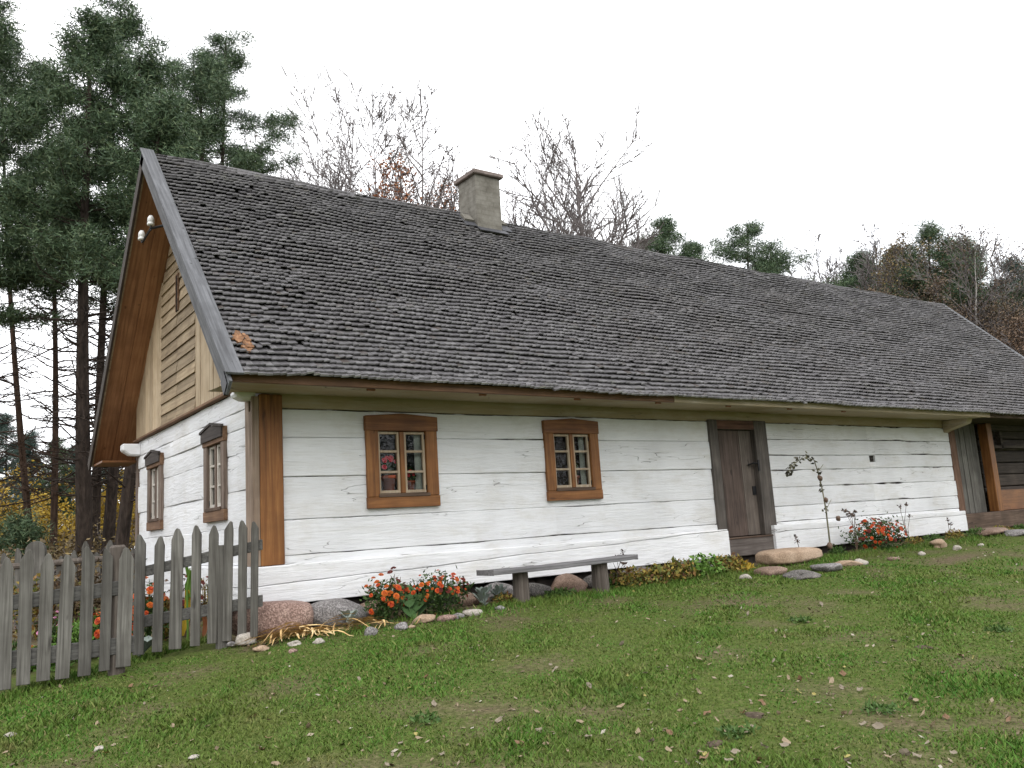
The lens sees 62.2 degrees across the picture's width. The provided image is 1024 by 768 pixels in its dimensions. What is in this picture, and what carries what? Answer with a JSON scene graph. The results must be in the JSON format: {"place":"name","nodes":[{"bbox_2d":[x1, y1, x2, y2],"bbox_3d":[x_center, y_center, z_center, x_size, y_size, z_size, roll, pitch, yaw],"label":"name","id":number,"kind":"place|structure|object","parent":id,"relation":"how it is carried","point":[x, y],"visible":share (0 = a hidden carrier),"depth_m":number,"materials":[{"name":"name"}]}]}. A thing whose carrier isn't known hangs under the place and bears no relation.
{"place":"outdoors","nodes":[
{"label":"outdoors","id":0,"kind":"place"},
{"bbox_2d":[0,526,1023,767],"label":"ground","id":1,"kind":"structure","parent":0,"point":[896,722],"depth_m":6.16,"materials":[{"name":"plant"}]},
{"bbox_2d":[0,460,50,552],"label":"shrub","id":2,"kind":"object","parent":1,"relation":"on","point":[7,494],"visible":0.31,"depth_m":32.06,"materials":[{"name":"yellow plant"}]},
{"bbox_2d":[0,505,57,562],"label":"shrub","id":3,"kind":"object","parent":1,"relation":"on","point":[22,529],"visible":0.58,"depth_m":21.87,"materials":[{"name":"green plant"}]},
{"bbox_2d":[0,410,61,541],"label":"spruce tree","id":4,"kind":"object","parent":1,"relation":"on","point":[4,427],"visible":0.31,"depth_m":54.67,"materials":[{"name":"plant"}]},
{"bbox_2d":[1,429,60,535],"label":"spruce tree","id":5,"kind":"object","parent":1,"relation":"on","point":[29,441],"visible":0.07,"depth_m":59.73,"materials":[{"name":"plant"}]},
{"bbox_2d":[0,26,69,540],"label":"pine tree","id":6,"kind":"object","parent":1,"relation":"on","point":[25,490],"visible":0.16,"depth_m":29.85,"materials":[{"name":"green plant"}]},
{"bbox_2d":[0,490,73,555],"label":"shrub","id":7,"kind":"object","parent":1,"relation":"on","point":[42,509],"visible":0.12,"depth_m":34.26,"materials":[{"name":"yellow plant"}]},
{"bbox_2d":[0,0,75,509],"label":"pine tree","id":8,"kind":"object","parent":1,"relation":"on","point":[8,249],"visible":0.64,"depth_m":23.98,"materials":[{"name":"green plant"}]},
{"bbox_2d":[12,573,80,642],"bbox_3d":[-6.091,2.892,11.183,1.397,0.990,0.944,3,-12,-35],"label":"garden plant","id":9,"kind":"object","parent":1,"relation":"on","point":[36,612],"visible":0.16,"depth_m":11.05,"materials":[{"name":"green plant"}]},
{"bbox_2d":[2,490,103,553],"bbox_3d":[-20.265,6.313,36.274,5.860,3.932,4.692,0,-10,-20],"label":"shrub","id":10,"kind":"object","parent":1,"relation":"on","point":[67,529],"visible":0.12,"depth_m":36.28,"materials":[{"name":"yellow plant"}]},
{"bbox_2d":[4,530,101,572],"bbox_3d":[-13.794,5.119,24.456,4.517,1.951,4.380,3,-12,-35],"label":"shrub","id":11,"kind":"object","parent":1,"relation":"on","point":[59,549],"visible":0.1,"depth_m":25.10,"materials":[{"name":"green plant"}]},
{"bbox_2d":[32,437,74,547],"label":"spruce tree","id":12,"kind":"object","parent":1,"relation":"on","point":[64,472],"visible":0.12,"depth_m":57.86,"materials":[{"name":"plant"}]},
{"bbox_2d":[0,53,113,576],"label":"pine tree","id":13,"kind":"object","parent":1,"relation":"on","point":[54,474],"visible":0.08,"depth_m":27.02,"materials":[{"name":"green plant"}]},
{"bbox_2d":[0,531,132,588],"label":"shrub","id":14,"kind":"object","parent":1,"relation":"on","point":[61,547],"visible":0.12,"depth_m":19.57,"materials":[{"name":"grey plant"}]},
{"bbox_2d":[0,545,133,690],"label":"picket fence","id":15,"kind":"object","parent":1,"relation":"on","point":[112,648],"visible":0.98,"depth_m":7.14,"materials":[{"name":"grey wood"}]},
{"bbox_2d":[0,540,134,628],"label":"garden fence","id":16,"kind":"object","parent":1,"relation":"on","point":[39,550],"visible":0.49,"depth_m":12.73,"materials":[{"name":"grey wood"}]},
{"bbox_2d":[0,433,135,538],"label":"wood","id":17,"kind":"object","parent":1,"relation":"on","point":[50,482],"depth_m":59.82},
{"bbox_2d":[14,564,134,637],"bbox_3d":[-5.790,2.842,11.353,1.554,1.049,1.112,3,-12,-35],"label":"garden plant","id":18,"kind":"object","parent":1,"relation":"on","point":[56,586],"visible":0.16,"depth_m":11.19,"materials":[{"name":"plant"}]},
{"bbox_2d":[51,617,99,661],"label":"garden plant","id":19,"kind":"object","parent":1,"relation":"on","point":[75,636],"visible":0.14,"depth_m":8.37,"materials":[{"name":"green plant"}]},
{"bbox_2d":[0,0,167,575],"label":"pine tree","id":20,"kind":"object","parent":1,"relation":"on","point":[77,59],"visible":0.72,"depth_m":21.48,"materials":[{"name":"green plant"}]},
{"bbox_2d":[43,513,134,573],"bbox_3d":[-11.073,4.651,24.099,4.826,2.190,3.456,-2,-10,-7],"label":"shrub","id":21,"kind":"object","parent":1,"relation":"on","point":[100,539],"visible":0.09,"depth_m":23.34,"materials":[{"name":"yellow plant"}]},
{"bbox_2d":[43,468,139,548],"bbox_3d":[-14.510,4.877,30.275,3.695,4.043,2.828,-1,-10,-16],"label":"shrub","id":22,"kind":"object","parent":1,"relation":"on","point":[102,511],"visible":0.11,"depth_m":29.92,"materials":[{"name":"yellow plant"}]},
{"bbox_2d":[57,558,133,619],"bbox_3d":[-5.570,2.795,11.578,0.982,1.102,1.426,-7,-10,17],"label":"garden plant","id":23,"kind":"object","parent":1,"relation":"on","point":[95,600],"visible":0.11,"depth_m":11.39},
{"bbox_2d":[0,0,194,553],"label":"pine tree","id":24,"kind":"object","parent":1,"relation":"on","point":[136,25],"visible":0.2,"depth_m":24.43,"materials":[{"name":"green plant"}]},
{"bbox_2d":[93,599,133,657],"bbox_3d":[-3.981,2.438,8.591,0.540,0.645,0.418,3,-12,-35],"label":"marigold","id":25,"kind":"object","parent":1,"relation":"on","point":[96,634],"visible":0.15,"depth_m":8.42,"materials":[{"name":"orange plant"}]},
{"bbox_2d":[24,30,207,571],"bbox_3d":[-10.514,-1.875,23.021,5.192,14.695,4.678,-7,-10,19],"label":"pine tree","id":26,"kind":"object","parent":1,"relation":"on","point":[142,69],"visible":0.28,"depth_m":22.76,"materials":[{"name":"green plant"}]},
{"bbox_2d":[48,81,207,547],"bbox_3d":[-8.762,-1.120,20.216,4.524,12.073,4.349,-6,-10,14],"label":"pine tree","id":27,"kind":"object","parent":1,"relation":"on","point":[160,122],"visible":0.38,"depth_m":19.84,"materials":[{"name":"green plant"}]},
{"bbox_2d":[132,558,168,636],"bbox_3d":[-3.871,2.305,8.962,0.403,0.915,0.531,-11,-12,37],"label":"marigold","id":28,"kind":"object","parent":1,"relation":"on","point":[148,611],"visible":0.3,"depth_m":8.95,"materials":[{"name":"orange plant"}]},
{"bbox_2d":[164,574,207,638],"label":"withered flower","id":29,"kind":"object","parent":1,"relation":"on","point":[202,583],"visible":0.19,"depth_m":9.25,"materials":[{"name":"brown plant"}]},
{"bbox_2d":[100,42,282,171],"bbox_3d":[-11.028,-2.726,29.071,6.155,18.345,7.050,-2,-10,-8],"label":"pine tree","id":30,"kind":"object","parent":1,"relation":"on","point":[213,89],"visible":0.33,"depth_m":28.90,"materials":[{"name":"green plant"}]},
{"bbox_2d":[182,567,206,638],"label":"yellow leaf plant","id":31,"kind":"object","parent":1,"relation":"on","point":[185,624],"visible":0.62,"depth_m":8.77,"materials":[{"name":"green plant"}]},
{"bbox_2d":[132,520,262,654],"bbox_3d":[-2.982,1.948,8.098,1.209,1.228,0.117,-3,-10,-1],"label":"picket fence","id":32,"kind":"object","parent":1,"relation":"on","point":[219,608],"visible":0.98,"depth_m":8.04,"materials":[{"name":"grey wood"}]},
{"bbox_2d":[126,21,309,175],"bbox_3d":[-11.258,-3.483,32.332,7.287,20.864,7.456,-12,-13,40],"label":"pine tree","id":33,"kind":"object","parent":1,"relation":"on","point":[233,62],"visible":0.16,"depth_m":32.83,"materials":[{"name":"green plant"}]},
{"bbox_2d":[235,632,256,645],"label":"cobble","id":34,"kind":"object","parent":1,"relation":"on","point":[243,637],"visible":0.85,"depth_m":7.95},
{"bbox_2d":[232,600,313,639],"bbox_3d":[-2.449,2.354,8.487,0.873,0.375,0.600,3,-12,-35],"label":"boulder","id":35,"kind":"object","parent":1,"relation":"on","point":[272,614],"visible":0.53,"depth_m":8.28,"materials":[{"name":"stone"}]},
{"bbox_2d":[218,622,351,652],"bbox_3d":[-2.162,2.371,8.049,1.334,0.198,0.699,1,-11,-26],"label":"dry leaf heap","id":36,"kind":"object","parent":1,"relation":"on","point":[273,636],"visible":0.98,"depth_m":8.07,"materials":[{"name":"plant"}]},
{"bbox_2d":[214,132,381,196],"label":"bare tree","id":37,"kind":"object","parent":1,"relation":"on","point":[250,141],"visible":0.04,"depth_m":46.75,"materials":[{"name":"brown plant"}]},
{"bbox_2d":[273,109,404,198],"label":"bare tree","id":38,"kind":"object","parent":1,"relation":"on","point":[309,152],"visible":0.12,"depth_m":44.37,"materials":[{"name":"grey plant"}]},
{"bbox_2d":[311,598,367,628],"bbox_3d":[-1.867,2.407,8.937,0.711,0.290,0.583,3,-12,-35],"label":"boulder","id":39,"kind":"object","parent":1,"relation":"on","point":[324,611],"visible":0.55,"depth_m":8.68,"materials":[{"name":"grey stone"}]},
{"bbox_2d":[237,52,457,206],"bbox_3d":[-6.710,-3.438,40.169,12.950,22.564,12.040,3,-12,-35],"label":"bare tree","id":40,"kind":"object","parent":1,"relation":"on","point":[379,115],"visible":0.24,"depth_m":39.04,"materials":[{"name":"grey plant"}]},
{"bbox_2d":[339,607,358,624],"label":"silvery plant","id":41,"kind":"object","parent":1,"relation":"on","point":[346,616],"visible":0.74,"depth_m":8.62,"materials":[{"name":"grey plant"}]},
{"bbox_2d":[303,613,419,635],"bbox_3d":[-1.554,2.382,8.544,1.281,0.173,0.628,3,-12,-35],"label":"dry leaf heap","id":42,"kind":"object","parent":1,"relation":"on","point":[363,622],"visible":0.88,"depth_m":8.48,"materials":[{"name":"plant"}]},
{"bbox_2d":[357,573,413,622],"bbox_3d":[-1.330,2.266,8.896,0.459,0.567,0.592,-13,-13,43],"label":"marigold","id":43,"kind":"object","parent":1,"relation":"on","point":[384,603],"visible":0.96,"depth_m":8.83,"materials":[{"name":"orange plant"}]},
{"bbox_2d":[387,566,407,618],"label":"withered flower","id":44,"kind":"object","parent":1,"relation":"on","point":[397,579],"visible":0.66,"depth_m":9.12,"materials":[{"name":"brown plant"}]},
{"bbox_2d":[356,149,458,211],"bbox_3d":[-3.778,-1.417,35.894,6.780,16.861,9.964,-6,-10,12],"label":"oak tree","id":45,"kind":"object","parent":1,"relation":"on","point":[401,190],"visible":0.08,"depth_m":34.08,"materials":[{"name":"brown plant"}]},
{"bbox_2d":[305,85,512,211],"bbox_3d":[-4.164,-2.482,36.972,10.054,19.393,9.833,-2,-10,-9],"label":"bare tree","id":46,"kind":"object","parent":1,"relation":"on","point":[405,148],"visible":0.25,"depth_m":35.49,"materials":[{"name":"grey plant"}]},
{"bbox_2d":[397,583,426,618],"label":"broad leaf plant","id":47,"kind":"object","parent":1,"relation":"on","point":[410,611],"visible":0.69,"depth_m":9.12,"materials":[{"name":"plant"}]},
{"bbox_2d":[412,614,435,623],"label":"cobble","id":48,"kind":"object","parent":1,"relation":"on","point":[426,618],"visible":0.81,"depth_m":8.79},
{"bbox_2d":[407,708,442,726],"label":"lawn weed","id":49,"kind":"object","parent":1,"relation":"on","point":[426,716],"visible":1,"depth_m":5.38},
{"bbox_2d":[405,566,483,616],"bbox_3d":[-0.773,2.277,9.335,1.126,0.566,0.636,3,-12,-35],"label":"marigold","id":50,"kind":"object","parent":1,"relation":"on","point":[438,591],"visible":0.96,"depth_m":9.24,"materials":[{"name":"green plant"}]},
{"bbox_2d":[457,592,489,605],"bbox_3d":[-0.453,2.541,9.972,0.390,0.215,0.386,3,-12,-35],"label":"stone","id":51,"kind":"object","parent":1,"relation":"on","point":[469,600],"visible":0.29,"depth_m":9.80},
{"bbox_2d":[472,584,495,604],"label":"silvery plant","id":52,"kind":"object","parent":1,"relation":"on","point":[480,597],"visible":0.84,"depth_m":9.57,"materials":[{"name":"grey plant"}]},
{"bbox_2d":[485,582,512,600],"bbox_3d":[-0.164,2.541,10.341,0.547,0.261,0.354,3,-12,-35],"label":"stone","id":53,"kind":"object","parent":1,"relation":"on","point":[510,587],"visible":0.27,"depth_m":10.23,"materials":[{"name":"grey stone"}]},
{"bbox_2d":[491,591,513,603],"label":"weed plant","id":54,"kind":"object","parent":1,"relation":"on","point":[507,595],"visible":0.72,"depth_m":9.64,"materials":[{"name":"green plant"}]},
{"bbox_2d":[3,548,1023,767],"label":"leaf litter","id":55,"kind":"object","parent":1,"relation":"on","point":[680,709],"visible":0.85,"depth_m":5.91,"materials":[{"name":"plant"}]},
{"bbox_2d":[414,150,617,241],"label":"bare tree","id":56,"kind":"object","parent":1,"relation":"on","point":[568,205],"visible":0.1,"depth_m":40.38,"materials":[{"name":"grey plant"}]},
{"bbox_2d":[529,583,551,596],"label":"stone","id":57,"kind":"object","parent":1,"relation":"on","point":[536,589],"visible":0.62,"depth_m":10.23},
{"bbox_2d":[520,188,574,233],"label":"bare tree","id":58,"kind":"object","parent":1,"relation":"on","point":[555,227],"visible":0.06,"depth_m":41.02,"materials":[{"name":"grey plant"}]},
{"bbox_2d":[87,147,1023,619],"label":"log house","id":59,"kind":"structure","parent":1,"relation":"on","point":[291,365],"depth_m":12.06,"materials":[{"name":"white wood"}]},
{"bbox_2d":[144,450,163,530],"bbox_3d":[-5.250,1.564,12.576,0.207,1.184,0.888,3,-12,-35],"label":"window","id":60,"kind":"structure","parent":59,"relation":"in","point":[154,459],"depth_m":12.52,"materials":[{"name":"brown wood"}]},
{"bbox_2d":[175,273,178,311],"bbox_3d":[-4.713,-1.290,11.951,0.025,0.540,0.130,3,-12,-35],"label":"slit window","id":61,"kind":"structure","parent":59,"relation":"in","point":[177,275],"depth_m":11.93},
{"bbox_2d":[199,423,227,522],"bbox_3d":[-3.535,1.056,10.208,0.207,1.184,0.888,3,-12,-35],"label":"window","id":62,"kind":"structure","parent":59,"relation":"in","point":[213,437],"depth_m":10.16,"materials":[{"name":"brown wood"}]},
{"bbox_2d":[380,455,396,489],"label":"potted geranium","id":63,"kind":"object","parent":59,"relation":"on","point":[388,481],"visible":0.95,"depth_m":10.06,"materials":[{"name":"plant"}]},
{"bbox_2d":[363,413,440,508],"bbox_3d":[-1.330,0.915,10.141,0.971,1.115,0.178,3,-12,-35],"label":"window","id":64,"kind":"structure","parent":59,"relation":"in","point":[424,429],"depth_m":10.10,"materials":[{"name":"orange wood"}]},
{"bbox_2d":[407,467,416,489],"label":"potted geranium","id":65,"kind":"object","parent":59,"relation":"on","point":[411,481],"visible":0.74,"depth_m":10.22,"materials":[{"name":"plant"}]},
{"bbox_2d":[541,418,602,500],"bbox_3d":[0.803,1.035,11.660,0.971,1.115,0.178,3,-12,-35],"label":"window","id":66,"kind":"structure","parent":59,"relation":"in","point":[587,431],"depth_m":11.63,"materials":[{"name":"orange wood"}]},
{"bbox_2d":[705,419,776,557],"bbox_3d":[3.683,1.651,13.606,1.405,2.144,0.185,3,-12,-35],"label":"door","id":67,"kind":"structure","parent":59,"relation":"in","point":[740,462],"depth_m":13.64,"materials":[{"name":"brown wood"}]},
{"bbox_2d":[476,554,637,602],"bbox_3d":[0.596,2.347,10.071,2.175,0.485,0.363,3,-12,-35],"label":"garden bench","id":68,"kind":"object","parent":1,"relation":"on","point":[599,573],"visible":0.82,"depth_m":9.91,"materials":[{"name":"grey wood"}]},
{"bbox_2d":[543,585,575,597],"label":"weed plant","id":69,"kind":"object","parent":1,"relation":"on","point":[560,590],"visible":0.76,"depth_m":10.10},
{"bbox_2d":[469,98,668,249],"bbox_3d":[2.896,-2.763,37.780,8.398,19.328,10.216,-4,-10,2],"label":"bare tree","id":70,"kind":"object","parent":1,"relation":"on","point":[588,231],"visible":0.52,"depth_m":37.48,"materials":[{"name":"grey plant"}]},
{"bbox_2d":[551,573,587,591],"bbox_3d":[0.718,2.611,10.998,0.540,0.309,0.397,11,-18,-57],"label":"stone","id":71,"kind":"object","parent":1,"relation":"on","point":[576,583],"visible":0.66,"depth_m":10.86,"materials":[{"name":"stone"}]},
{"bbox_2d":[609,565,651,587],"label":"bed plant","id":72,"kind":"object","parent":1,"relation":"on","point":[629,575],"visible":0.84,"depth_m":10.76,"materials":[{"name":"yellow plant"}]},
{"bbox_2d":[603,211,661,252],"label":"bare tree","id":73,"kind":"object","parent":1,"relation":"on","point":[632,243],"visible":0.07,"depth_m":43.72,"materials":[{"name":"grey plant"}]},
{"bbox_2d":[638,563,675,583],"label":"bed plant","id":74,"kind":"object","parent":1,"relation":"on","point":[657,573],"visible":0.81,"depth_m":10.99,"materials":[{"name":"yellow plant"}]},
{"bbox_2d":[640,209,708,259],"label":"pine tree","id":75,"kind":"object","parent":1,"relation":"on","point":[662,243],"visible":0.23,"depth_m":47.27,"materials":[{"name":"green plant"}]},
{"bbox_2d":[663,556,700,580],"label":"bed plant","id":76,"kind":"object","parent":1,"relation":"on","point":[678,567],"visible":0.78,"depth_m":11.27,"materials":[{"name":"yellow plant"}]},
{"bbox_2d":[676,236,710,258],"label":"pine tree","id":77,"kind":"object","parent":1,"relation":"on","point":[682,247],"visible":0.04,"depth_m":49.72,"materials":[{"name":"green plant"}]},
{"bbox_2d":[684,552,725,576],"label":"bed plant","id":78,"kind":"object","parent":1,"relation":"on","point":[703,566],"visible":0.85,"depth_m":11.56,"materials":[{"name":"green plant"}]},
{"bbox_2d":[710,552,748,571],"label":"bed plant","id":79,"kind":"object","parent":1,"relation":"on","point":[728,563],"visible":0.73,"depth_m":11.87,"materials":[{"name":"yellow plant"}]},
{"bbox_2d":[714,718,761,739],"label":"lawn weed","id":80,"kind":"object","parent":1,"relation":"on","point":[735,729],"visible":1,"depth_m":4.80,"materials":[{"name":"plant"}]},
{"bbox_2d":[752,566,787,575],"bbox_3d":[3.586,2.613,11.791,0.496,0.151,0.373,3,-12,-35],"label":"stone","id":81,"kind":"object","parent":1,"relation":"on","point":[772,570],"visible":0.77,"depth_m":11.66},
{"bbox_2d":[692,218,848,285],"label":"pine tree","id":82,"kind":"object","parent":1,"relation":"on","point":[774,262],"visible":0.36,"depth_m":47.25,"materials":[{"name":"green plant"}]},
{"bbox_2d":[755,547,822,565],"bbox_3d":[4.202,2.612,12.839,1.237,0.263,0.532,3,-12,-35],"label":"boulder","id":83,"kind":"object","parent":1,"relation":"on","point":[783,556],"visible":0.94,"depth_m":12.53,"materials":[{"name":"stone"}]},
{"bbox_2d":[782,570,821,579],"bbox_3d":[3.878,2.562,11.329,0.534,0.162,0.368,3,-12,-35],"label":"stone","id":84,"kind":"object","parent":1,"relation":"on","point":[802,574],"visible":0.87,"depth_m":11.24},
{"bbox_2d":[784,451,840,553],"bbox_3d":[4.804,1.906,13.516,1.214,1.699,0.234,3,-12,-35],"label":"hollyhock","id":85,"kind":"object","parent":1,"relation":"on","point":[829,545],"visible":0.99,"depth_m":13.64,"materials":[{"name":"green plant"}]},
{"bbox_2d":[786,229,848,285],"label":"birch tree","id":86,"kind":"object","parent":1,"relation":"on","point":[831,269],"visible":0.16,"depth_m":49.78,"materials":[{"name":"grey plant"}]},
{"bbox_2d":[810,563,842,571],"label":"stone","id":87,"kind":"object","parent":1,"relation":"on","point":[827,567],"visible":0.89,"depth_m":11.77,"materials":[{"name":"grey stone"}]},
{"bbox_2d":[841,508,858,550],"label":"withered stalk","id":88,"kind":"object","parent":1,"relation":"on","point":[851,515],"visible":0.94,"depth_m":14.21,"materials":[{"name":"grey plant"}]},
{"bbox_2d":[832,246,878,290],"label":"pine tree","id":89,"kind":"object","parent":1,"relation":"on","point":[852,278],"visible":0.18,"depth_m":51.68,"materials":[{"name":"green plant"}]},
{"bbox_2d":[838,511,910,550],"bbox_3d":[6.113,2.507,14.437,1.609,0.712,1.172,-2,-10,-9],"label":"marigold","id":90,"kind":"object","parent":1,"relation":"on","point":[882,531],"visible":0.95,"depth_m":14.26,"materials":[{"name":"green plant"}]},
{"bbox_2d":[848,224,911,292],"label":"bare tree","id":91,"kind":"object","parent":1,"relation":"on","point":[867,266],"visible":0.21,"depth_m":49.64,"materials":[{"name":"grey plant"}]},
{"bbox_2d":[860,698,902,715],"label":"lawn weed","id":92,"kind":"object","parent":1,"relation":"on","point":[889,707],"visible":0.99,"depth_m":5.26,"materials":[{"name":"plant"}]},
{"bbox_2d":[865,223,944,300],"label":"larch tree","id":93,"kind":"object","parent":1,"relation":"on","point":[887,275],"visible":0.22,"depth_m":47.46,"materials":[{"name":"brown plant"}]},
{"bbox_2d":[895,268,983,322],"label":"twiggy tree","id":94,"kind":"object","parent":1,"relation":"on","point":[935,289],"visible":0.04,"depth_m":41.66,"materials":[{"name":"brown plant"}]},
{"bbox_2d":[876,218,1023,324],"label":"pine tree","id":95,"kind":"object","parent":1,"relation":"on","point":[930,230],"visible":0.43,"depth_m":47.38,"materials":[{"name":"green plant"}]},
{"bbox_2d":[885,219,1023,339],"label":"birch tree","id":96,"kind":"object","parent":1,"relation":"on","point":[992,293],"visible":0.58,"depth_m":43.59,"materials":[{"name":"brown plant"}]},
{"bbox_2d":[896,239,1012,316],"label":"pine tree","id":97,"kind":"object","parent":1,"relation":"on","point":[952,280],"visible":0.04,"depth_m":49.05,"materials":[{"name":"green plant"}]},
{"bbox_2d":[942,528,966,539],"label":"weed plant","id":98,"kind":"object","parent":1,"relation":"on","point":[953,534],"visible":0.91,"depth_m":15.58,"materials":[{"name":"green plant"}]},
{"bbox_2d":[952,295,983,323],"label":"twiggy tree","id":99,"kind":"object","parent":1,"relation":"on","point":[959,310],"visible":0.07,"depth_m":44.13,"materials":[{"name":"brown plant"}]},
{"bbox_2d":[954,236,1003,332],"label":"pine tree","id":100,"kind":"object","parent":1,"relation":"on","point":[978,261],"visible":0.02,"depth_m":52.52,"materials":[{"name":"green plant"}]},
{"bbox_2d":[976,527,1007,536],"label":"stone","id":101,"kind":"object","parent":1,"relation":"on","point":[989,531],"visible":0.72,"depth_m":15.96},
{"bbox_2d":[965,295,1023,356],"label":"twiggy tree","id":102,"kind":"object","parent":1,"relation":"on","point":[1005,311],"visible":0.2,"depth_m":40.57,"materials":[{"name":"brown plant"}]},
{"bbox_2d":[984,624,1013,632],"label":"lawn weed","id":103,"kind":"object","parent":1,"relation":"on","point":[998,627],"visible":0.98,"depth_m":7.45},
{"bbox_2d":[980,250,1023,327],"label":"pine tree","id":104,"kind":"object","parent":1,"relation":"on","point":[1016,265],"visible":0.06,"depth_m":49.59,"materials":[{"name":"green plant"}]},
{"bbox_2d":[987,310,1023,355],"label":"twiggy tree","id":105,"kind":"object","parent":1,"relation":"on","point":[1016,348],"visible":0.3,"depth_m":39.05,"materials":[{"name":"brown plant"}]},
{"bbox_2d":[0,0,1023,547],"label":"sky","id":106,"kind":"structure","parent":0,"point":[833,117],"materials":[{"name":"white"}]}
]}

